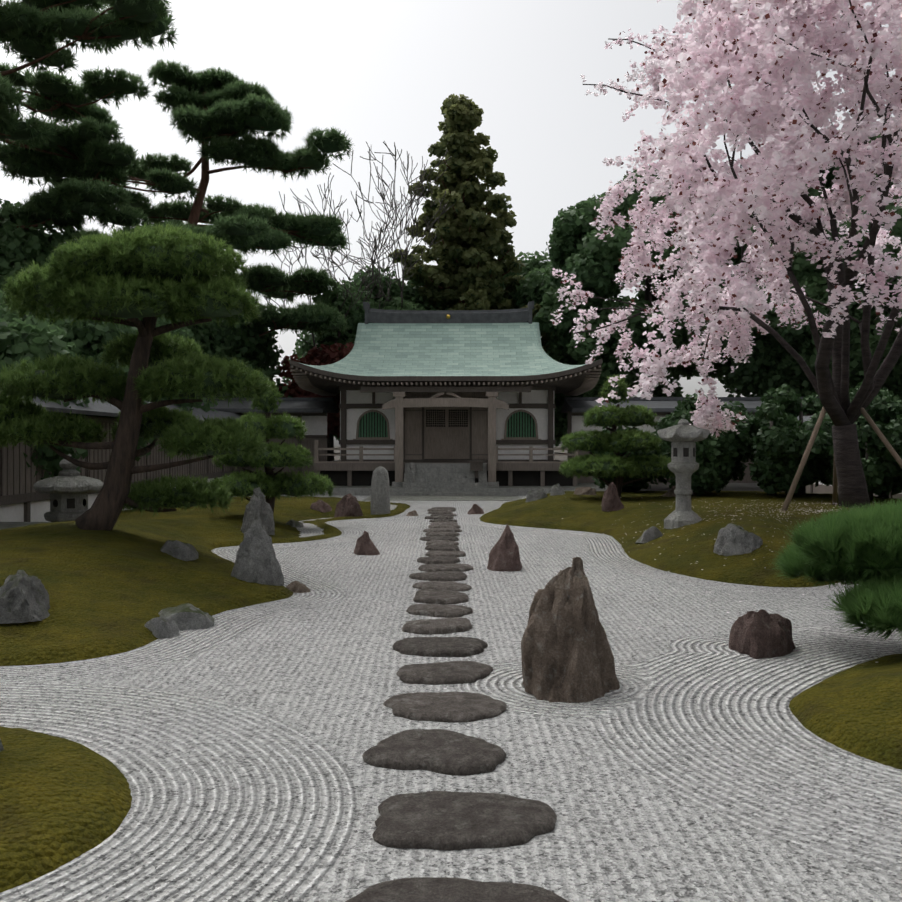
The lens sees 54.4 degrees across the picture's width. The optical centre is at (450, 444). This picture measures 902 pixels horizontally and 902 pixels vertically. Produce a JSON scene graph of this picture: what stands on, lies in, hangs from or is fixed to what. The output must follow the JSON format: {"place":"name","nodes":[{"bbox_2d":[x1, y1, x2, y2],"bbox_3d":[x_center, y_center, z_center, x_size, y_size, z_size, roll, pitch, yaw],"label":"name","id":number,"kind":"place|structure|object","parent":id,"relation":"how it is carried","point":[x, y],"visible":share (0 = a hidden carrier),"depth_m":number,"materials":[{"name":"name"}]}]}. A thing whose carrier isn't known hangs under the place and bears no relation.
{"place":"outdoors","nodes":[
{"label":"outdoors","id":0,"kind":"place"},
{"bbox_2d":[0,0,179,235],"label":"tall pine","id":1,"kind":"object","parent":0,"point":[45,22],"depth_m":30.90,"materials":[{"name":"plant"}]},
{"bbox_2d":[0,496,409,665],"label":"moss island","id":2,"kind":"structure","parent":0,"point":[119,585],"depth_m":9.40,"materials":[{"name":"plant"}]},
{"bbox_2d":[0,570,49,623],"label":"rock","id":3,"kind":"object","parent":2,"relation":"on","point":[24,596],"visible":0.94,"depth_m":7.39,"materials":[{"name":"stone"}]},
{"bbox_2d":[0,522,51,529],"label":"gravel ground","id":4,"kind":"structure","parent":2,"relation":"on","point":[4,525],"depth_m":15.43,"materials":[{"name":"gravel"}]},
{"bbox_2d":[33,454,103,521],"bbox_3d":[-6.764,0.946,15.540,1.040,1.570,1.153,0,0,1],"label":"stone lantern","id":5,"kind":"object","parent":2,"relation":"on","point":[69,488],"visible":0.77,"depth_m":15.28,"materials":[{"name":"stone"}]},
{"bbox_2d":[0,221,270,530],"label":"garden pine","id":6,"kind":"object","parent":2,"relation":"on","point":[118,246],"depth_m":11.35,"materials":[{"name":"plant"}]},
{"bbox_2d":[144,617,179,638],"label":"rock","id":7,"kind":"object","parent":2,"relation":"on","point":[160,628],"visible":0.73,"depth_m":7.64,"materials":[{"name":"stone"}]},
{"bbox_2d":[160,539,197,560],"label":"rock","id":8,"kind":"object","parent":2,"relation":"on","point":[183,551],"visible":0.81,"depth_m":10.76,"materials":[{"name":"stone"}]},
{"bbox_2d":[158,603,214,629],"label":"rock","id":9,"kind":"object","parent":2,"relation":"on","point":[186,616],"visible":0.71,"depth_m":8.02,"materials":[{"name":"stone"}]},
{"bbox_2d":[231,519,283,585],"bbox_3d":[-2.253,1.246,10.042,0.535,0.803,0.614,0,0,-43],"label":"rock","id":10,"kind":"object","parent":2,"relation":"on","point":[256,560],"visible":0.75,"depth_m":9.89,"materials":[{"name":"stone"}]},
{"bbox_2d":[240,487,274,534],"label":"rock","id":11,"kind":"object","parent":2,"relation":"on","point":[258,506],"visible":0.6,"depth_m":15.70,"materials":[{"name":"stone"}]},
{"bbox_2d":[212,380,334,513],"bbox_3d":[-3.579,0.122,17.594,2.583,2.924,2.309,0,0,1],"label":"pine","id":12,"kind":"object","parent":2,"relation":"on","point":[301,460],"depth_m":17.21,"materials":[{"name":"plant"}]},
{"bbox_2d":[286,519,303,527],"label":"rock","id":13,"kind":"object","parent":2,"relation":"on","point":[294,523],"visible":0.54,"depth_m":17.88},
{"bbox_2d":[310,499,331,512],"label":"rock","id":14,"kind":"object","parent":2,"relation":"on","point":[321,506],"visible":0.77,"depth_m":20.65,"materials":[{"name":"stone"}]},
{"bbox_2d":[334,493,362,517],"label":"rock","id":15,"kind":"object","parent":2,"relation":"on","point":[347,505],"visible":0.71,"depth_m":20.09,"materials":[{"name":"stone"}]},
{"bbox_2d":[371,466,389,514],"bbox_3d":[-1.685,1.117,20.939,0.440,1.210,0.300,0,0,1],"label":"stone stele","id":16,"kind":"object","parent":2,"relation":"on","point":[380,494],"visible":0.89,"depth_m":20.79,"materials":[{"name":"stone"}]},
{"bbox_2d":[0,387,810,422],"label":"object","id":17,"kind":"structure","parent":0,"point":[99,409],"depth_m":19.01,"materials":[{"name":"tile"}]},
{"bbox_2d":[314,392,576,485],"bbox_3d":[-0.166,-0.334,30.840,9.160,3.530,1.860,0,0,1],"label":"temple wood","id":18,"kind":"object","parent":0,"point":[349,468],"visible":0.5,"depth_m":30.31,"materials":[{"name":"wood"}]},
{"bbox_2d":[314,390,577,481],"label":"temple","id":19,"kind":"structure","parent":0,"point":[446,442],"depth_m":31.69,"materials":[{"name":"wood"}]},
{"bbox_2d":[289,359,601,393],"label":"roof eaves","id":20,"kind":"object","parent":19,"relation":"attached to","point":[567,385],"visible":0.48,"depth_m":29.82,"materials":[{"name":"wood"}]},
{"bbox_2d":[290,365,601,395],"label":"eave rafters","id":21,"kind":"object","parent":19,"relation":"attached to","point":[304,383],"visible":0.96,"depth_m":30.19,"materials":[{"name":"wood"}]},
{"bbox_2d":[337,383,555,461],"bbox_3d":[-0.106,-0.854,33.810,7.860,2.970,8.000,0,0,1],"label":"timber frame","id":22,"kind":"object","parent":19,"relation":"attached to","point":[344,406],"visible":0.38,"depth_m":31.58,"materials":[{"name":"wood"}]},
{"bbox_2d":[359,412,535,436],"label":"arched windows","id":23,"kind":"structure","parent":19,"relation":"attached to","point":[506,433],"depth_m":31.76,"materials":[{"name":"wood"}]},
{"bbox_2d":[298,322,597,386],"bbox_3d":[-0.098,-3.529,34.210,10.560,2.420,9.240,0,0,1],"label":"temple roof","id":24,"kind":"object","parent":19,"relation":"attached to","point":[447,349],"visible":0.71,"depth_m":32.37,"materials":[{"name":"tile"}]},
{"bbox_2d":[284,463,607,500],"bbox_3d":[-0.127,1.186,32.760,12.400,1.190,12.900,0,0,1],"label":"temple stonework","id":25,"kind":"object","parent":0,"point":[439,482],"visible":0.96,"depth_m":29.25,"materials":[{"name":"stone"}]},
{"bbox_2d":[469,461,483,482],"bbox_3d":[0.858,0.981,29.510,0.500,0.900,0.420,0,0,1],"label":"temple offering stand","id":26,"kind":"object","parent":25,"relation":"on","point":[476,466],"visible":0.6,"depth_m":29.34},
{"bbox_2d":[320,408,572,485],"bbox_3d":[-0.100,-0.634,34.110,9.020,4.130,7.000,0,0,1],"label":"lattice","id":27,"kind":"object","parent":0,"point":[519,478],"visible":0.08,"depth_m":30.67,"materials":[{"name":"wood"}]},
{"bbox_2d":[363,301,533,323],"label":"roof ridge","id":28,"kind":"structure","parent":0,"point":[457,316],"depth_m":33.97,"materials":[{"name":"tile"}]},
{"bbox_2d":[0,495,901,901],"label":"gravel court","id":29,"kind":"object","parent":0,"point":[234,745],"visible":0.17,"depth_m":4.95,"materials":[{"name":"gravel"}]},
{"bbox_2d":[0,726,131,892],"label":"moss island","id":30,"kind":"object","parent":29,"relation":"on","point":[63,801],"visible":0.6,"depth_m":3.90,"materials":[{"name":"plant"}]},
{"bbox_2d":[286,581,310,592],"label":"rock","id":31,"kind":"object","parent":29,"relation":"on","point":[296,587],"visible":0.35,"depth_m":10.02,"materials":[{"name":"stone"}]},
{"bbox_2d":[353,531,379,554],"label":"rock","id":32,"kind":"object","parent":29,"relation":"on","point":[365,545],"visible":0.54,"depth_m":13.42,"materials":[{"name":"stone"}]},
{"bbox_2d":[406,510,417,515],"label":"rock","id":33,"kind":"object","parent":29,"relation":"on","point":[413,513],"visible":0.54,"depth_m":20.78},
{"bbox_2d":[362,729,505,775],"bbox_3d":[-0.066,1.669,4.764,0.733,0.092,0.577,0,0,20],"label":"stepping stone","id":34,"kind":"object","parent":29,"relation":"on","point":[443,751],"visible":0.9,"depth_m":4.64,"materials":[{"name":"stone"}]},
{"bbox_2d":[402,618,471,634],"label":"stepping stone","id":35,"kind":"object","parent":29,"relation":"on","point":[437,626],"visible":0.88,"depth_m":7.89,"materials":[{"name":"stone"}]},
{"bbox_2d":[409,571,466,580],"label":"stepping stone","id":36,"kind":"object","parent":29,"relation":"on","point":[445,576],"visible":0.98,"depth_m":10.95,"materials":[{"name":"stone"}]},
{"bbox_2d":[417,556,459,563],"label":"stepping stone","id":37,"kind":"object","parent":29,"relation":"on","point":[440,560],"visible":0.83,"depth_m":12.42,"materials":[{"name":"stone"}]},
{"bbox_2d":[424,515,453,518],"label":"stepping stone","id":38,"kind":"object","parent":29,"relation":"on","point":[439,517],"visible":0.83,"depth_m":19.83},
{"bbox_2d":[406,604,472,617],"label":"stepping stone","id":39,"kind":"object","parent":29,"relation":"on","point":[442,610],"visible":0.9,"depth_m":8.69,"materials":[{"name":"stone"}]},
{"bbox_2d":[420,536,458,540],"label":"stepping stone","id":40,"kind":"object","parent":29,"relation":"on","point":[449,538],"visible":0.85,"depth_m":15.36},
{"bbox_2d":[392,637,487,656],"bbox_3d":[-0.090,1.667,7.223,0.793,0.096,0.557,0,0,1],"label":"stepping stone","id":41,"kind":"object","parent":29,"relation":"on","point":[444,646],"visible":0.9,"depth_m":7.10,"materials":[{"name":"stone"}]},
{"bbox_2d":[428,510,452,513],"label":"stepping stone","id":42,"kind":"object","parent":29,"relation":"on","point":[439,512],"visible":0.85,"depth_m":21.25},
{"bbox_2d":[413,589,468,603],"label":"stepping stone","id":43,"kind":"object","parent":29,"relation":"on","point":[434,596],"visible":0.98,"depth_m":9.39,"materials":[{"name":"stone"}]},
{"bbox_2d":[427,509,455,511],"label":"stepping stone","id":44,"kind":"object","parent":29,"relation":"on","point":[452,510],"visible":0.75,"depth_m":22.05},
{"bbox_2d":[412,581,471,590],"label":"stepping stone","id":45,"kind":"object","parent":29,"relation":"on","point":[450,585],"visible":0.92,"depth_m":10.22,"materials":[{"name":"stone"}]},
{"bbox_2d":[425,532,459,535],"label":"stepping stone","id":46,"kind":"object","parent":29,"relation":"on","point":[442,534],"visible":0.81,"depth_m":16.12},
{"bbox_2d":[425,544,459,550],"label":"stepping stone","id":47,"kind":"object","parent":29,"relation":"on","point":[439,547],"visible":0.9,"depth_m":13.88,"materials":[{"name":"stone"}]},
{"bbox_2d":[423,527,461,531],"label":"stepping stone","id":48,"kind":"object","parent":29,"relation":"on","point":[451,529],"visible":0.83,"depth_m":16.86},
{"bbox_2d":[426,540,458,544],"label":"stepping stone","id":49,"kind":"object","parent":29,"relation":"on","point":[433,542],"visible":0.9,"depth_m":14.66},
{"bbox_2d":[429,519,456,521],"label":"stepping stone","id":50,"kind":"object","parent":29,"relation":"on","point":[444,520],"visible":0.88,"depth_m":19.04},
{"bbox_2d":[430,514,456,516],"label":"stepping stone","id":51,"kind":"object","parent":29,"relation":"on","point":[453,515],"visible":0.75,"depth_m":20.62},
{"bbox_2d":[431,507,455,509],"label":"stepping stone","id":52,"kind":"object","parent":29,"relation":"on","point":[443,508],"visible":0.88,"depth_m":22.77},
{"bbox_2d":[430,522,457,524],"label":"stepping stone","id":53,"kind":"object","parent":29,"relation":"on","point":[451,523],"visible":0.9,"depth_m":18.36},
{"bbox_2d":[396,661,492,684],"bbox_3d":[-0.043,1.673,6.417,0.711,0.084,0.556,0,0,1],"label":"stepping stone","id":54,"kind":"object","parent":29,"relation":"on","point":[450,672],"visible":0.83,"depth_m":6.31,"materials":[{"name":"stone"}]},
{"bbox_2d":[428,524,460,527],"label":"stepping stone","id":55,"kind":"object","parent":29,"relation":"on","point":[442,526],"visible":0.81,"depth_m":17.64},
{"bbox_2d":[383,692,506,722],"bbox_3d":[-0.043,1.673,5.585,0.798,0.084,0.554,0,0,1],"label":"stepping stone","id":56,"kind":"object","parent":29,"relation":"on","point":[457,707],"visible":0.9,"depth_m":5.49,"materials":[{"name":"stone"}]},
{"bbox_2d":[425,551,465,556],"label":"stepping stone","id":57,"kind":"object","parent":29,"relation":"on","point":[446,553],"visible":0.81,"depth_m":13.19,"materials":[{"name":"stone"}]},
{"bbox_2d":[418,563,473,571],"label":"stepping stone","id":58,"kind":"object","parent":29,"relation":"on","point":[445,567],"visible":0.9,"depth_m":11.69,"materials":[{"name":"stone"}]},
{"bbox_2d":[0,414,891,521],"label":"wall frame","id":59,"kind":"object","parent":29,"relation":"on","point":[26,499],"visible":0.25,"depth_m":19.58,"materials":[{"name":"brown wood"}]},
{"bbox_2d":[0,477,901,521],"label":"garden wall","id":60,"kind":"structure","parent":59,"relation":"attached to","point":[15,512],"depth_m":17.14,"materials":[{"name":"stone"}]},
{"bbox_2d":[3,422,901,498],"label":"side wall planks","id":61,"kind":"object","parent":59,"relation":"attached to","point":[820,489],"visible":0.14,"depth_m":20.07,"materials":[{"name":"brown wood"}]},
{"bbox_2d":[345,877,568,901],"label":"stepping stone","id":62,"kind":"object","parent":29,"relation":"on","point":[432,889],"visible":1,"depth_m":3.19,"materials":[{"name":"stone"}]},
{"bbox_2d":[372,791,556,850],"bbox_3d":[0.068,1.672,3.906,0.815,0.086,0.556,0,0,1],"label":"stepping stone","id":63,"kind":"object","parent":29,"relation":"on","point":[444,820],"visible":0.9,"depth_m":3.82,"materials":[{"name":"stone"}]},
{"bbox_2d":[467,504,483,513],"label":"rock","id":64,"kind":"object","parent":29,"relation":"on","point":[475,509],"visible":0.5,"depth_m":21.33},
{"bbox_2d":[487,524,521,570],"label":"rock","id":65,"kind":"object","parent":29,"relation":"on","point":[504,554],"visible":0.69,"depth_m":11.72,"materials":[{"name":"stone"}]},
{"bbox_2d":[521,557,619,702],"bbox_3d":[0.837,1.305,6.129,0.710,1.049,0.890,0,0,1],"label":"rock","id":66,"kind":"object","parent":29,"relation":"on","point":[567,654],"visible":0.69,"depth_m":5.90,"materials":[{"name":"stone"}]},
{"bbox_2d":[321,497,874,691],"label":"fallen petals","id":67,"kind":"object","parent":29,"relation":"on","point":[821,510],"visible":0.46,"depth_m":14.47,"materials":[{"name":"plant"}]},
{"bbox_2d":[729,609,795,658],"bbox_3d":[2.598,1.536,7.201,0.581,0.415,0.553,0,0,-14],"label":"rock","id":68,"kind":"object","parent":29,"relation":"on","point":[760,633],"visible":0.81,"depth_m":7.01,"materials":[{"name":"stone"}]},
{"bbox_2d":[789,654,901,769],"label":"moss island","id":69,"kind":"object","parent":29,"relation":"on","point":[856,709],"visible":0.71,"depth_m":5.18,"materials":[{"name":"plant"}]},
{"bbox_2d":[768,497,901,641],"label":"pine","id":70,"kind":"object","parent":69,"relation":"on","point":[872,599],"depth_m":6.59,"materials":[{"name":"plant"}]},
{"bbox_2d":[0,0,901,445],"label":"sky","id":71,"kind":"structure","parent":0,"point":[375,71],"materials":[{"name":"white"}]},
{"bbox_2d":[244,438,758,482],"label":"wing boards","id":72,"kind":"object","parent":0,"point":[308,443],"visible":0.16,"depth_m":33.19,"materials":[{"name":"wood"}]},
{"bbox_2d":[238,411,816,482],"bbox_3d":[-0.155,0.081,33.091,34.070,2.700,0.160,0,0,1],"label":"wing frame","id":73,"kind":"object","parent":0,"point":[569,421],"visible":0.1,"depth_m":33.12,"materials":[{"name":"wood"}]},
{"bbox_2d":[252,415,811,434],"bbox_3d":[-0.119,-0.769,33.160,34.000,0.900,0.100,0,0,1],"label":"wing plaster","id":74,"kind":"object","parent":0,"point":[315,425],"visible":0.19,"depth_m":33.20,"materials":[{"name":"paint"}]},
{"bbox_2d":[334,446,763,490],"bbox_3d":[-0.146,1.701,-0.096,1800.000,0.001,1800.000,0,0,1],"label":"garden wall","id":75,"kind":"structure","parent":0,"point":[728,487],"depth_m":35.81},
{"bbox_2d":[0,199,83,303],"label":"tree","id":76,"kind":"object","parent":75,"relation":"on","point":[33,239],"depth_m":30.97,"materials":[{"name":"plant"}]},
{"bbox_2d":[0,306,89,479],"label":"wall tree","id":77,"kind":"object","parent":75,"relation":"on","point":[39,339],"depth_m":17.18,"materials":[{"name":"plant"}]},
{"bbox_2d":[0,290,158,460],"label":"wall tree","id":78,"kind":"object","parent":75,"relation":"on","point":[75,333],"depth_m":21.85,"materials":[{"name":"plant"}]},
{"bbox_2d":[129,315,217,412],"bbox_3d":[-10.619,-1.358,27.032,6.208,6.285,6.263,0,0,1],"label":"wall tree","id":79,"kind":"object","parent":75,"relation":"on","point":[183,331],"depth_m":27.89,"materials":[{"name":"plant"}]},
{"bbox_2d":[1,58,352,339],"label":"tall pine","id":80,"kind":"object","parent":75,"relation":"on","point":[240,213],"depth_m":36.63,"materials":[{"name":"plant"}]},
{"bbox_2d":[140,297,292,397],"bbox_3d":[-12.934,-2.975,39.781,11.769,9.651,11.149,0,0,1],"label":"tree","id":81,"kind":"object","parent":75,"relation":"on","point":[268,355],"depth_m":37.81,"materials":[{"name":"plant"}]},
{"bbox_2d":[278,342,353,460],"bbox_3d":[-5.732,-1.508,40.949,6.197,6.582,6.255,0,0,1],"label":"maple","id":82,"kind":"object","parent":75,"relation":"on","point":[318,356],"depth_m":39.92,"materials":[{"name":"plant"}]},
{"bbox_2d":[263,192,407,351],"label":"bare tree","id":83,"kind":"object","parent":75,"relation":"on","point":[342,264],"visible":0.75,"depth_m":42.91,"materials":[{"name":"grey plant"}]},
{"bbox_2d":[283,265,439,440],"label":"tree","id":84,"kind":"object","parent":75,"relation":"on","point":[302,347],"depth_m":43.76,"materials":[{"name":"plant"}]},
{"bbox_2d":[289,141,452,308],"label":"bare tree","id":85,"kind":"object","parent":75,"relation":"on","point":[410,202],"visible":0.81,"depth_m":43.01,"materials":[{"name":"grey plant"}]},
{"bbox_2d":[389,94,551,352],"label":"cedar","id":86,"kind":"object","parent":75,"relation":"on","point":[466,119],"depth_m":45.58,"materials":[{"name":"plant"}]},
{"bbox_2d":[201,397,818,412],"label":"wing roof","id":87,"kind":"structure","parent":75,"relation":"on","point":[328,404],"depth_m":33.56,"materials":[{"name":"tile"}]},
{"bbox_2d":[499,251,588,446],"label":"tree","id":88,"kind":"object","parent":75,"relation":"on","point":[530,284],"depth_m":48.04,"materials":[{"name":"plant"}]},
{"bbox_2d":[532,165,765,396],"bbox_3d":[9.688,-5.957,42.735,11.464,15.477,11.118,0,0,1],"label":"broadleaf tree","id":89,"kind":"object","parent":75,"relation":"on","point":[580,260],"depth_m":39.72,"materials":[{"name":"plant"}]},
{"bbox_2d":[698,128,901,400],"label":"tree","id":90,"kind":"object","parent":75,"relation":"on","point":[800,342],"depth_m":36.00,"materials":[{"name":"plant"}]},
{"bbox_2d":[480,491,901,586],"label":"moss island","id":91,"kind":"structure","parent":0,"point":[583,513],"depth_m":15.21,"materials":[{"name":"plant"}]},
{"bbox_2d":[525,489,546,501],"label":"rock","id":92,"kind":"object","parent":91,"relation":"on","point":[533,495],"visible":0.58,"depth_m":22.40,"materials":[{"name":"stone"}]},
{"bbox_2d":[550,483,564,495],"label":"rock","id":93,"kind":"object","parent":91,"relation":"on","point":[556,489],"visible":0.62,"depth_m":22.65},
{"bbox_2d":[574,487,595,494],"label":"rock","id":94,"kind":"object","parent":91,"relation":"on","point":[584,491],"visible":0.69,"depth_m":22.24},
{"bbox_2d":[601,482,623,511],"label":"rock","id":95,"kind":"object","parent":91,"relation":"on","point":[611,501],"visible":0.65,"depth_m":18.02,"materials":[{"name":"stone"}]},
{"bbox_2d":[558,374,674,497],"bbox_3d":[4.043,-0.183,20.602,3.029,2.999,2.791,0,0,1],"label":"pine","id":96,"kind":"object","parent":91,"relation":"on","point":[571,466],"depth_m":20.17,"materials":[{"name":"plant"}]},
{"bbox_2d":[589,425,668,491],"bbox_3d":[4.971,0.373,23.305,2.739,1.947,2.363,0,0,1],"label":"shrub","id":97,"kind":"object","parent":91,"relation":"on","point":[643,484],"depth_m":23.03,"materials":[{"name":"plant"}]},
{"bbox_2d":[636,526,662,543],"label":"rock","id":98,"kind":"object","parent":91,"relation":"on","point":[651,533],"visible":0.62,"depth_m":14.03,"materials":[{"name":"stone"}]},
{"bbox_2d":[661,485,675,496],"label":"rock","id":99,"kind":"object","parent":91,"relation":"on","point":[670,493],"visible":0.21,"depth_m":21.14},
{"bbox_2d":[657,419,709,528],"bbox_3d":[3.956,0.488,14.925,0.907,1.870,0.786,0,0,1],"label":"stone lantern","id":100,"kind":"object","parent":91,"relation":"on","point":[683,436],"visible":1,"depth_m":14.78,"materials":[{"name":"stone"}]},
{"bbox_2d":[638,409,751,495],"bbox_3d":[5.905,0.218,21.616,2.720,2.270,2.636,0,0,1],"label":"shrub","id":101,"kind":"object","parent":91,"relation":"on","point":[699,485],"depth_m":20.76,"materials":[{"name":"plant"}]},
{"bbox_2d":[654,393,755,492],"bbox_3d":[6.693,-0.002,23.176,3.160,2.716,2.429,0,0,-28],"label":"shrub","id":102,"kind":"object","parent":91,"relation":"on","point":[740,467],"depth_m":22.79,"materials":[{"name":"plant"}]},
{"bbox_2d":[713,523,762,555],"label":"rock","id":103,"kind":"object","parent":91,"relation":"on","point":[733,539],"visible":0.92,"depth_m":11.50,"materials":[{"name":"stone"}]},
{"bbox_2d":[575,0,901,507],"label":"cherry tree branches","id":104,"kind":"object","parent":91,"relation":"on","point":[844,414],"visible":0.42,"depth_m":15.11,"materials":[{"name":"brown plant"}]},
{"bbox_2d":[550,0,901,437],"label":"cherry blossoms","id":105,"kind":"object","parent":104,"relation":"attached to","point":[754,96],"visible":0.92,"depth_m":12.24,"materials":[{"name":"plant"}]},
{"bbox_2d":[701,400,832,495],"bbox_3d":[7.517,0.163,20.896,3.296,2.385,3.041,0,0,1],"label":"shrub","id":106,"kind":"object","parent":91,"relation":"on","point":[782,471],"depth_m":20.18,"materials":[{"name":"plant"}]},
{"bbox_2d":[737,384,832,494],"bbox_3d":[8.810,-0.103,22.423,3.195,2.903,3.050,0,0,1],"label":"shrub","id":107,"kind":"object","parent":91,"relation":"on","point":[794,399],"depth_m":22.14,"materials":[{"name":"plant"}]},
{"bbox_2d":[781,407,901,510],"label":"tree support poles","id":108,"kind":"object","parent":91,"relation":"on","point":[884,440],"visible":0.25,"depth_m":15.16,"materials":[{"name":"brown wood"}]},
{"bbox_2d":[791,394,901,500],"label":"shrub","id":109,"kind":"object","parent":91,"relation":"on","point":[876,459],"depth_m":18.99,"materials":[{"name":"plant"}]},
{"bbox_2d":[819,381,901,497],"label":"shrub","id":110,"kind":"object","parent":91,"relation":"on","point":[852,394],"depth_m":21.57,"materials":[{"name":"plant"}]},
{"bbox_2d":[892,437,901,466],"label":"shrub","id":111,"kind":"object","parent":91,"relation":"on","point":[899,452],"visible":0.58,"depth_m":18.10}
]}

